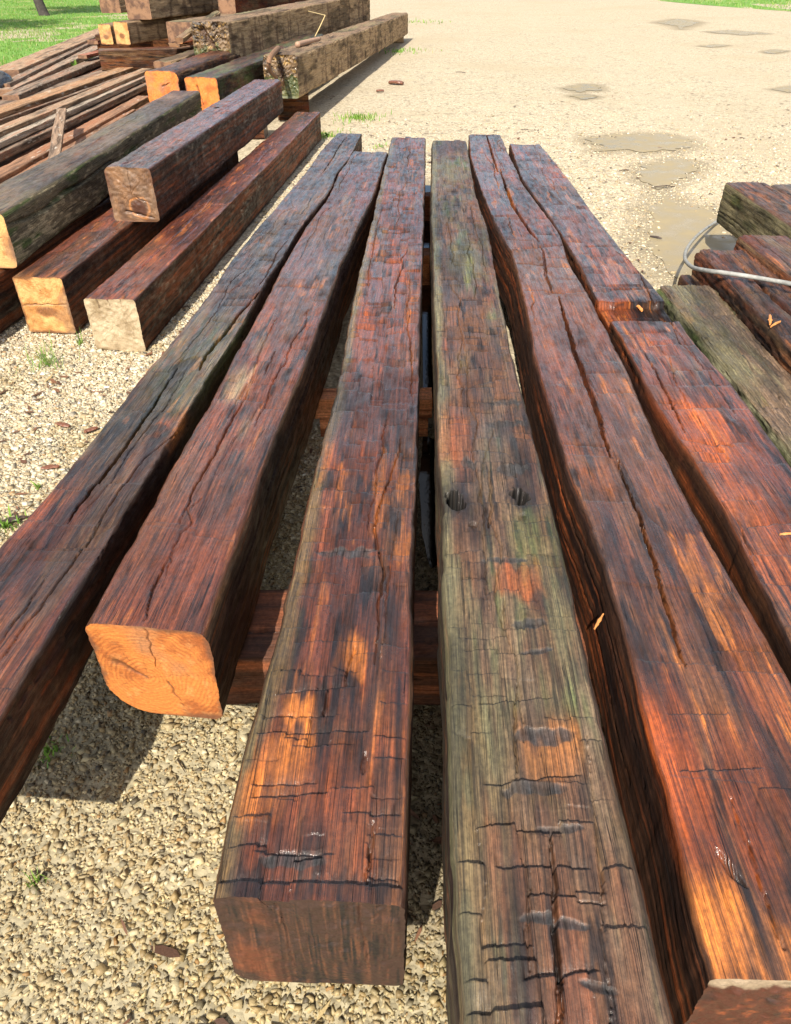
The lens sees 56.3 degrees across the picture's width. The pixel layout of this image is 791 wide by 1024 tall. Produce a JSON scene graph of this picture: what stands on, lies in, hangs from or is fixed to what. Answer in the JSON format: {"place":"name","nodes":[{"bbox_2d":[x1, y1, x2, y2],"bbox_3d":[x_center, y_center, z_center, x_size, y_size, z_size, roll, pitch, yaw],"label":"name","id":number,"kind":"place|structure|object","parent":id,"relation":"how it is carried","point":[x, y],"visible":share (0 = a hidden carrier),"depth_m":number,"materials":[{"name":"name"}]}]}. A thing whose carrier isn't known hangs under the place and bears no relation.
{"place":"outdoors","nodes":[
{"label":"outdoors","id":0,"kind":"place"},
{"bbox_2d":[0,0,128,65],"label":"lawn","id":1,"kind":"structure","parent":0,"point":[23,51],"depth_m":23.86,"materials":[{"name":"green plant"}]},
{"bbox_2d":[33,0,49,15],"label":"shade tree","id":2,"kind":"object","parent":1,"relation":"on","point":[40,6],"visible":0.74,"depth_m":25.85,"materials":[{"name":"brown plant"}]},
{"bbox_2d":[253,127,267,139],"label":"squared timber","id":3,"kind":"object","parent":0,"point":[262,134],"visible":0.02,"depth_m":8.47,"materials":[{"name":"brown wood"}]},
{"bbox_2d":[184,34,322,109],"bbox_3d":[-1.704,-6.096,10.116,0.375,0.373,5.550,4,37,6],"label":"squared timber","id":4,"kind":"object","parent":3,"relation":"on","point":[216,84],"visible":0.49,"depth_m":8.29,"materials":[{"name":"brown wood"}]},
{"bbox_2d":[0,0,790,1023],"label":"ground","id":5,"kind":"structure","parent":0,"point":[540,54],"depth_m":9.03,"materials":[{"name":"beige gravel"}]},
{"bbox_2d":[20,867,47,894],"bbox_3d":[-0.811,0.823,1.666,0.057,0.044,0.069,-24,43,-29],"label":"grass tuft","id":6,"kind":"object","parent":5,"relation":"on","point":[37,879],"visible":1,"depth_m":1.67,"materials":[{"name":"green plant"}]},
{"bbox_2d":[31,481,40,489],"bbox_3d":[-1.414,-0.106,2.909,0.044,0.036,0.047,-11,38,-15],"label":"grass tuft","id":7,"kind":"object","parent":5,"relation":"on","point":[37,486],"visible":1,"depth_m":2.91,"materials":[{"name":"green plant"}]},
{"bbox_2d":[16,332,81,373],"bbox_3d":[-1.776,-0.848,3.803,0.320,0.150,0.360,0,37,0],"label":"weed patch","id":8,"kind":"object","parent":5,"relation":"on","point":[45,360],"visible":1,"depth_m":3.76,"materials":[{"name":"green plant"}]},
{"bbox_2d":[41,464,59,469],"bbox_3d":[-1.410,-0.184,3.023,0.070,0.013,0.040,-7,37,-9],"label":"wood chip","id":9,"kind":"object","parent":5,"relation":"on","point":[50,466],"visible":1,"depth_m":3.02,"materials":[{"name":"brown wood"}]},
{"bbox_2d":[0,66,101,100],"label":"board","id":10,"kind":"object","parent":5,"relation":"on","point":[95,69],"visible":0.06,"depth_m":12.38,"materials":[{"name":"brown wood"}]},
{"bbox_2d":[0,46,97,95],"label":"board","id":11,"kind":"object","parent":10,"relation":"on","point":[64,64],"visible":0.6,"depth_m":11.89,"materials":[{"name":"brown wood"}]},
{"bbox_2d":[4,43,96,86],"bbox_3d":[-6.138,-8.974,14.400,0.170,0.148,10.590,-5,37,-6],"label":"board","id":12,"kind":"object","parent":11,"relation":"on","point":[24,75],"visible":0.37,"depth_m":11.89,"materials":[{"name":"brown wood"}]},
{"bbox_2d":[0,70,12,99],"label":"plastic sack","id":13,"kind":"object","parent":12,"relation":"on","point":[5,77],"visible":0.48,"depth_m":10.26,"materials":[{"name":"plastic"}]},
{"bbox_2d":[0,28,98,76],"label":"board","id":14,"kind":"object","parent":12,"relation":"on","point":[16,67],"visible":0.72,"depth_m":12.85,"materials":[{"name":"brown wood"}]},
{"bbox_2d":[1,56,100,99],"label":"board","id":15,"kind":"object","parent":10,"relation":"on","point":[27,90],"visible":0.77,"depth_m":10.90,"materials":[{"name":"brown wood"}]},
{"bbox_2d":[78,50,98,58],"bbox_3d":[-5.287,-8.024,12.960,0.166,0.058,0.875,4,37,5],"label":"board","id":16,"kind":"object","parent":15,"relation":"on","point":[88,55],"visible":0.69,"depth_m":12.72,"materials":[{"name":"wood"}]},
{"bbox_2d":[0,195,111,333],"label":"squared timber","id":17,"kind":"object","parent":5,"relation":"on","point":[11,312],"visible":0.09,"depth_m":4.25,"materials":[{"name":"brown wood"}]},
{"bbox_2d":[0,90,201,267],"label":"squared timber","id":18,"kind":"object","parent":17,"relation":"on","point":[42,203],"visible":0.83,"depth_m":4.77,"materials":[{"name":"brown wood"}]},
{"bbox_2d":[37,730,74,767],"bbox_3d":[-0.930,0.616,1.947,0.150,0.037,0.122,27,45,31],"label":"grass tuft","id":19,"kind":"object","parent":5,"relation":"on","point":[45,749],"visible":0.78,"depth_m":1.94,"materials":[{"name":"green plant"}]},
{"bbox_2d":[75,328,82,344],"bbox_3d":[-1.711,-0.959,3.993,0.060,0.099,0.115,-17,40,-21],"label":"grass tuft","id":20,"kind":"object","parent":5,"relation":"on","point":[79,339],"visible":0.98,"depth_m":3.99,"materials":[{"name":"green plant"}]},
{"bbox_2d":[84,426,97,432],"bbox_3d":[-1.343,-0.363,3.260,0.060,0.015,0.031,-27,44,-31],"label":"wood chip","id":21,"kind":"object","parent":5,"relation":"on","point":[90,429],"visible":1,"depth_m":3.25,"materials":[{"name":"brown wood"}]},
{"bbox_2d":[12,152,238,333],"bbox_3d":[-1.760,-2.236,5.498,0.280,0.321,3.741,3,37,3],"label":"squared timber","id":22,"kind":"object","parent":5,"relation":"on","point":[55,287],"visible":0.56,"depth_m":4.20,"materials":[{"name":"brown wood"}]},
{"bbox_2d":[104,79,282,221],"bbox_3d":[-1.516,-3.246,6.328,0.310,0.332,4.204,2,37,3],"label":"squared timber","id":23,"kind":"object","parent":22,"relation":"on","point":[158,178],"visible":1,"depth_m":5.31,"materials":[{"name":"brown wood"}]},
{"bbox_2d":[95,33,168,49],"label":"squared timber","id":24,"kind":"object","parent":5,"relation":"on","point":[160,43],"visible":0.1,"depth_m":13.14,"materials":[{"name":"brown wood"}]},
{"bbox_2d":[87,39,99,43],"bbox_3d":[-5.236,-8.512,13.351,0.224,0.065,0.779,10,38,13],"label":"board","id":25,"kind":"object","parent":24,"relation":"on","point":[93,41],"visible":0.37,"depth_m":13.05,"materials":[{"name":"brown wood"}]},
{"bbox_2d":[98,22,116,44],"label":"squared timber","id":26,"kind":"object","parent":24,"relation":"on","point":[107,33],"visible":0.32,"depth_m":11.29,"materials":[{"name":"beige wood"}]},
{"bbox_2d":[84,112,320,351],"bbox_3d":[-1.220,-2.679,6.122,0.282,0.292,5.726,3,37,4],"label":"squared timber","id":27,"kind":"object","parent":5,"relation":"on","point":[137,301],"visible":1,"depth_m":4.65,"materials":[{"name":"brown wood"}]},
{"bbox_2d":[0,270,425,552],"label":"gravel stones","id":28,"kind":"object","parent":5,"relation":"on","point":[66,365],"visible":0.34,"depth_m":3.55,"materials":[{"name":"gravel"}]},
{"bbox_2d":[0,504,26,537],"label":"weed patch","id":29,"kind":"object","parent":28,"relation":"on","point":[4,524],"visible":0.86,"depth_m":2.71,"materials":[{"name":"green plant"}]},
{"bbox_2d":[0,515,27,524],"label":"wood chip","id":30,"kind":"object","parent":28,"relation":"on","point":[10,519],"visible":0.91,"depth_m":2.73,"materials":[{"name":"wood"}]},
{"bbox_2d":[55,422,69,427],"bbox_3d":[-1.482,-0.389,3.295,0.075,0.013,0.038,14,39,18],"label":"wood chip","id":31,"kind":"object","parent":28,"relation":"on","point":[63,424],"visible":1,"depth_m":3.29,"materials":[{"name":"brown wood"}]},
{"bbox_2d":[278,93,308,119],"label":"squared timber","id":32,"kind":"object","parent":5,"relation":"on","point":[291,107],"visible":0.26,"depth_m":9.42,"materials":[{"name":"brown wood"}]},
{"bbox_2d":[263,12,407,98],"bbox_3d":[-0.634,-8.676,13.625,0.440,0.471,11.934,4,36,6],"label":"squared timber","id":33,"kind":"object","parent":32,"relation":"on","point":[302,71],"visible":0.93,"depth_m":10.57,"materials":[{"name":"brown wood"}]},
{"bbox_2d":[266,45,280,78],"bbox_3d":[-1.403,-5.258,8.664,0.100,0.281,0.927,0,37,0],"label":"bent branch","id":34,"kind":"object","parent":33,"relation":"on","point":[274,52],"visible":0.99,"depth_m":8.38,"materials":[{"name":"brown wood"}]},
{"bbox_2d":[295,37,320,47],"bbox_3d":[-1.172,-6.324,9.947,0.072,0.068,0.883,8,38,11],"label":"round peg","id":35,"kind":"object","parent":33,"relation":"on","point":[301,43],"visible":1,"depth_m":9.86,"materials":[{"name":"brown wood"}]},
{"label":"squared timber","id":36,"kind":"object","parent":33,"relation":"on","visible":0},
{"bbox_2d":[99,0,126,12],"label":"squared timber","id":37,"kind":"object","parent":36,"relation":"on","point":[112,6],"visible":0.3,"depth_m":12.24,"materials":[{"name":"brown wood"}]},
{"bbox_2d":[0,248,643,1023],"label":"bark debris","id":38,"kind":"object","parent":5,"relation":"on","point":[166,950],"visible":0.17,"depth_m":1.75,"materials":[{"name":"wood"}]},
{"bbox_2d":[321,128,354,140],"bbox_3d":[-0.762,-4.419,8.632,0.623,0.069,0.583,-8,38,-11],"label":"weed patch","id":39,"kind":"object","parent":5,"relation":"on","point":[331,134],"visible":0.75,"depth_m":8.62,"materials":[{"name":"green plant"}]},
{"bbox_2d":[333,109,391,125],"bbox_3d":[-0.612,-5.133,9.574,0.950,0.081,1.038,13,39,17],"label":"weed patch","id":40,"kind":"object","parent":5,"relation":"on","point":[361,116],"visible":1,"depth_m":9.56,"materials":[{"name":"green plant"}]},
{"bbox_2d":[320,418,427,436],"bbox_3d":[-0.092,-0.395,3.236,0.468,0.104,0.110,0,37,0],"label":"bearer block","id":41,"kind":"object","parent":5,"relation":"on","point":[423,427],"depth_m":3.19,"materials":[{"name":"red wood"}]},
{"bbox_2d":[315,387,431,418],"bbox_3d":[-0.095,-0.468,3.170,0.503,0.099,0.119,0,37,0],"label":"bearer block","id":42,"kind":"object","parent":41,"relation":"on","point":[326,402],"depth_m":3.13,"materials":[{"name":"red wood"}]},
{"bbox_2d":[388,80,403,84],"bbox_3d":[0.014,-7.017,12.083,0.250,0.061,0.173,18,41,23],"label":"wood chip","id":43,"kind":"object","parent":5,"relation":"on","point":[395,82],"visible":1,"depth_m":12.03,"materials":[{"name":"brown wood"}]},
{"bbox_2d":[394,37,403,42],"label":"squared timber","id":44,"kind":"object","parent":5,"relation":"on","point":[400,40],"visible":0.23,"depth_m":17.98,"materials":[{"name":"brown wood"}]},
{"bbox_2d":[379,46,441,55],"bbox_3d":[0.158,-10.282,16.448,1.532,0.081,1.500,-21,42,-26],"label":"weed patch","id":45,"kind":"object","parent":5,"relation":"on","point":[400,51],"visible":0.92,"depth_m":16.38,"materials":[{"name":"green plant"}]},
{"bbox_2d":[226,589,598,705],"bbox_3d":[0.200,0.385,2.120,1.643,0.202,0.283,0,37,0],"label":"bearer block","id":46,"kind":"object","parent":5,"relation":"on","point":[255,657],"depth_m":2.03,"materials":[{"name":"red wood"}]},
{"bbox_2d":[0,133,361,823],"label":"hewn beam","id":47,"kind":"structure","parent":46,"relation":"on","point":[66,545],"depth_m":2.03,"materials":[{"name":"brown wood"}]},
{"bbox_2d":[85,151,387,718],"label":"hewn beam","id":48,"kind":"structure","parent":46,"relation":"on","point":[168,625],"depth_m":2.08,"materials":[{"name":"brown wood"}]},
{"bbox_2d":[429,140,673,1023],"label":"hewn beam","id":49,"kind":"structure","parent":46,"relation":"on","point":[546,919],"depth_m":1.43,"materials":[{"name":"brown wood"}]},
{"bbox_2d":[422,248,429,284],"bbox_3d":[-0.035,-1.559,4.707,0.534,0.198,0.171,0,37,0],"label":"bearer block","id":50,"kind":"object","parent":5,"relation":"on","point":[426,263],"depth_m":4.64,"materials":[{"name":"red wood"}]},
{"bbox_2d":[424,192,429,220],"bbox_3d":[0.260,-2.413,5.842,1.444,0.197,0.149,0,37,0],"label":"bearer block","id":51,"kind":"object","parent":5,"relation":"on","point":[427,207],"depth_m":5.79,"materials":[{"name":"red wood"}]},
{"bbox_2d":[213,137,425,985],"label":"hewn beam","id":52,"kind":"structure","parent":51,"relation":"on","point":[312,880],"depth_m":1.48,"materials":[{"name":"brown wood"}]},
{"bbox_2d":[468,134,790,1023],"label":"hewn beam","id":53,"kind":"structure","parent":51,"relation":"on","point":[692,684],"depth_m":1.59,"materials":[{"name":"brown wood"}]},
{"bbox_2d":[594,613,603,629],"bbox_3d":[0.460,0.246,1.671,0.009,0.008,0.055,21,42,26],"label":"wood chip","id":54,"kind":"object","parent":53,"relation":"attached to","point":[598,621],"visible":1,"depth_m":1.67,"materials":[{"name":"wood"}]},
{"bbox_2d":[509,144,790,682],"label":"hewn beam","id":55,"kind":"structure","parent":51,"relation":"on","point":[730,467],"depth_m":2.38,"materials":[{"name":"brown wood"}]},
{"bbox_2d":[779,532,790,535],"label":"wood chip","id":56,"kind":"object","parent":55,"relation":"on","point":[786,533],"visible":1,"depth_m":1.86,"materials":[{"name":"wood"}]},
{"bbox_2d":[418,437,436,567],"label":"puddle","id":57,"kind":"object","parent":5,"relation":"on","point":[427,489],"visible":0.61,"depth_m":2.85,"materials":[{"name":"liquid"}]},
{"bbox_2d":[422,185,432,407],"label":"puddle","id":58,"kind":"object","parent":5,"relation":"on","point":[426,337],"visible":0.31,"depth_m":4.17,"materials":[{"name":"liquid"}]},
{"bbox_2d":[411,19,450,23],"bbox_3d":[0.364,-15.634,23.562,2.985,0.096,4.445,0,37,0],"label":"weed patch","id":59,"kind":"object","parent":5,"relation":"on","point":[426,21],"visible":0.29,"depth_m":23.70,"materials":[{"name":"green plant"}]},
{"bbox_2d":[248,108,790,289],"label":"gravel stones","id":60,"kind":"object","parent":5,"relation":"on","point":[712,192],"visible":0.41,"depth_m":7.11,"materials":[{"name":"gravel"}]},
{"bbox_2d":[264,92,789,250],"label":"bark debris","id":61,"kind":"object","parent":5,"relation":"on","point":[577,132],"visible":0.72,"depth_m":8.94,"materials":[{"name":"wood"}]},
{"bbox_2d":[564,84,601,91],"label":"puddle","id":62,"kind":"object","parent":5,"relation":"on","point":[582,87],"visible":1,"depth_m":11.73,"materials":[{"name":"liquid"}]},
{"bbox_2d":[572,94,597,98],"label":"puddle","id":63,"kind":"object","parent":5,"relation":"on","point":[583,96],"visible":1,"depth_m":11.01,"materials":[{"name":"liquid"}]},
{"bbox_2d":[585,134,691,151],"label":"puddle","id":64,"kind":"object","parent":5,"relation":"on","point":[645,143],"visible":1,"depth_m":8.30,"materials":[{"name":"liquid"}]},
{"bbox_2d":[635,158,699,188],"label":"puddle","id":65,"kind":"object","parent":5,"relation":"on","point":[667,171],"visible":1,"depth_m":7.19,"materials":[{"name":"liquid"}]},
{"bbox_2d":[658,19,698,28],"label":"puddle","id":66,"kind":"object","parent":5,"relation":"on","point":[680,24],"visible":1,"depth_m":23.50,"materials":[{"name":"liquid"}]},
{"bbox_2d":[677,275,701,285],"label":"squared timber","id":67,"kind":"object","parent":5,"relation":"on","point":[683,280],"visible":0.05,"depth_m":3.96,"materials":[{"name":"brown wood"}]},
{"bbox_2d":[648,191,735,277],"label":"puddle","id":68,"kind":"object","parent":5,"relation":"on","point":[681,226],"visible":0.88,"depth_m":5.57,"materials":[{"name":"liquid"}]},
{"bbox_2d":[703,44,726,46],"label":"puddle","id":69,"kind":"object","parent":5,"relation":"on","point":[716,45],"visible":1,"depth_m":17.43,"materials":[{"name":"liquid"}]},
{"bbox_2d":[656,284,790,466],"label":"squared timber","id":70,"kind":"object","parent":5,"relation":"on","point":[745,363],"visible":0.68,"depth_m":3.11,"materials":[{"name":"brown wood"}]},
{"bbox_2d":[707,30,767,34],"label":"puddle","id":71,"kind":"object","parent":5,"relation":"on","point":[735,32],"visible":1,"depth_m":20.46,"materials":[{"name":"liquid"}]},
{"bbox_2d":[765,49,787,53],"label":"puddle","id":72,"kind":"object","parent":5,"relation":"on","point":[775,51],"visible":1,"depth_m":16.28,"materials":[{"name":"liquid"}]},
{"bbox_2d":[773,86,790,91],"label":"puddle","id":73,"kind":"object","parent":5,"relation":"on","point":[787,89],"visible":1,"depth_m":11.68,"materials":[{"name":"liquid"}]},
{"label":"squared timber","id":74,"kind":"object","parent":5,"relation":"on","visible":0},
{"bbox_2d":[692,249,790,374],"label":"squared timber","id":75,"kind":"object","parent":74,"relation":"on","point":[753,304],"visible":0.59,"depth_m":3.45,"materials":[{"name":"brown wood"}]},
{"bbox_2d":[683,220,790,285],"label":"hose","id":76,"kind":"object","parent":75,"relation":"on","point":[734,274],"visible":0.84,"depth_m":3.58,"materials":[{"name":"grey rubber"}]},
{"bbox_2d":[768,314,771,324],"bbox_3d":[1.597,-0.822,3.153,0.020,0.016,0.100,13,39,17],"label":"wood chip","id":77,"kind":"object","parent":75,"relation":"on","point":[770,319],"visible":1,"depth_m":3.14,"materials":[{"name":"orange wood"}]},
{"bbox_2d":[734,235,790,287],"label":"squared timber","id":78,"kind":"object","parent":74,"relation":"on","point":[772,253],"visible":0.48,"depth_m":3.83,"materials":[{"name":"brown wood"}]},
{"bbox_2d":[717,182,790,238],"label":"squared timber","id":79,"kind":"object","parent":78,"relation":"on","point":[752,208],"visible":0.82,"depth_m":4.63,"materials":[{"name":"brown wood"}]},
{"bbox_2d":[771,184,790,197],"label":"squared timber","id":80,"kind":"object","parent":74,"relation":"on","point":[785,189],"visible":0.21,"depth_m":5.04,"materials":[{"name":"brown wood"}]},
{"bbox_2d":[658,0,790,10],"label":"lawn","id":81,"kind":"structure","parent":0,"point":[730,4],"depth_m":33.04,"materials":[{"name":"green plant"}]},
{"bbox_3d":[-3.457,-3.983,7.953,0.511,0.069,5.516,0,37,0],"label":"board","id":82,"kind":"object","parent":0,"visible":0},
{"bbox_2d":[0,109,135,183],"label":"board","id":83,"kind":"object","parent":82,"relation":"on","point":[83,138],"visible":0.25,"depth_m":7.36,"materials":[{"name":"brown wood"}]},
{"bbox_2d":[0,96,149,182],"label":"board","id":84,"kind":"object","parent":83,"relation":"on","point":[15,167],"visible":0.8,"depth_m":7.29,"materials":[{"name":"brown wood"}]},
{"bbox_2d":[0,90,147,166],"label":"board","id":85,"kind":"object","parent":82,"relation":"on","point":[31,149],"visible":0.33,"depth_m":7.57,"materials":[{"name":"brown wood"}]},
{"bbox_2d":[0,83,146,161],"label":"board","id":86,"kind":"object","parent":85,"relation":"on","point":[14,148],"visible":0.75,"depth_m":7.92,"materials":[{"name":"brown wood"}]},
{"bbox_2d":[0,75,145,148],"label":"board","id":87,"kind":"object","parent":86,"relation":"on","point":[17,135],"visible":0.81,"depth_m":7.85,"materials":[{"name":"brown wood"}]},
{"bbox_2d":[0,68,152,136],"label":"board","id":88,"kind":"object","parent":87,"relation":"on","point":[22,122],"visible":0.91,"depth_m":8.12,"materials":[{"name":"brown wood"}]},
{"bbox_2d":[47,108,66,159],"bbox_3d":[-2.921,-3.273,6.404,0.098,0.031,2.432,-11,39,-14],"label":"board","id":89,"kind":"object","parent":88,"relation":"on","point":[56,141],"visible":0.83,"depth_m":6.36,"materials":[{"name":"brown wood"}]},
{"bbox_2d":[0,67,135,118],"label":"board","id":90,"kind":"object","parent":88,"relation":"on","point":[18,106],"visible":0.81,"depth_m":8.67,"materials":[{"name":"brown wood"}]},
{"bbox_2d":[98,47,193,70],"bbox_3d":[-3.050,-6.626,10.781,2.379,0.258,0.350,-9,38,-12],"label":"squared timber","id":91,"kind":"object","parent":88,"relation":"on","point":[134,58],"visible":0.49,"depth_m":10.50,"materials":[{"name":"brown wood"}]},
{"bbox_2d":[113,12,211,44],"bbox_3d":[-3.609,-7.837,11.935,0.253,0.289,2.826,10,38,13],"label":"squared timber","id":92,"kind":"object","parent":91,"relation":"on","point":[128,32],"visible":0.48,"depth_m":11.11,"materials":[{"name":"brown wood"}]},
{"bbox_2d":[125,0,218,19],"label":"squared timber","id":93,"kind":"object","parent":92,"relation":"on","point":[146,9],"visible":0.68,"depth_m":11.24,"materials":[{"name":"brown wood"}]},
{"bbox_2d":[153,49,194,67],"bbox_3d":[-2.576,-6.463,10.339,0.283,0.087,2.616,10,40,13],"label":"timber offcut","id":94,"kind":"object","parent":91,"relation":"on","point":[166,61],"visible":0.32,"depth_m":9.50,"materials":[{"name":"brown wood"}]},
{"bbox_2d":[168,38,192,46],"bbox_3d":[-2.825,-6.878,10.778,0.216,0.076,1.234,17,42,21],"label":"timber offcut","id":95,"kind":"object","parent":91,"relation":"on","point":[189,41],"visible":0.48,"depth_m":10.38,"materials":[{"name":"brown wood"}]},
{"bbox_2d":[175,11,220,43],"bbox_3d":[-2.662,-6.600,10.046,0.120,0.088,2.013,2,42,3],"label":"timber offcut","id":96,"kind":"object","parent":95,"relation":"on","point":[184,36],"visible":0.57,"depth_m":9.51,"materials":[{"name":"brown wood"}]},
{"bbox_2d":[166,14,229,46],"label":"squared timber","id":97,"kind":"object","parent":91,"relation":"on","point":[175,28],"visible":0.13,"depth_m":10.69,"materials":[{"name":"brown wood"}]},
{"bbox_2d":[190,0,369,57],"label":"squared timber","id":98,"kind":"object","parent":91,"relation":"on","point":[241,34],"visible":0.88,"depth_m":10.86,"materials":[{"name":"brown wood"}]},
{"bbox_2d":[218,0,305,13],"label":"squared timber","id":99,"kind":"object","parent":98,"relation":"on","point":[231,6],"visible":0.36,"depth_m":12.38,"materials":[{"name":"brown wood"}]},
{"bbox_3d":[-4.122,-5.273,9.679,0.609,0.078,7.575,-1,37,-1],"label":"board","id":100,"kind":"object","parent":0,"visible":0},
{"bbox_2d":[0,70,136,124],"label":"board","id":101,"kind":"object","parent":100,"relation":"on","point":[18,115],"visible":0.22,"depth_m":9.83,"materials":[{"name":"brown wood"}]},
{"bbox_3d":[-1.974,-6.059,10.455,0.317,0.516,0.922,19,41,23],"label":"timber offcut","id":102,"kind":"object","parent":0,"visible":0},
{"bbox_2d":[145,51,240,101],"bbox_3d":[-2.225,-6.027,9.918,0.379,0.345,4.934,4,37,5],"label":"squared timber","id":103,"kind":"object","parent":102,"relation":"on","point":[163,81],"visible":0.43,"depth_m":8.04,"materials":[{"name":"brown wood"}]}
]}

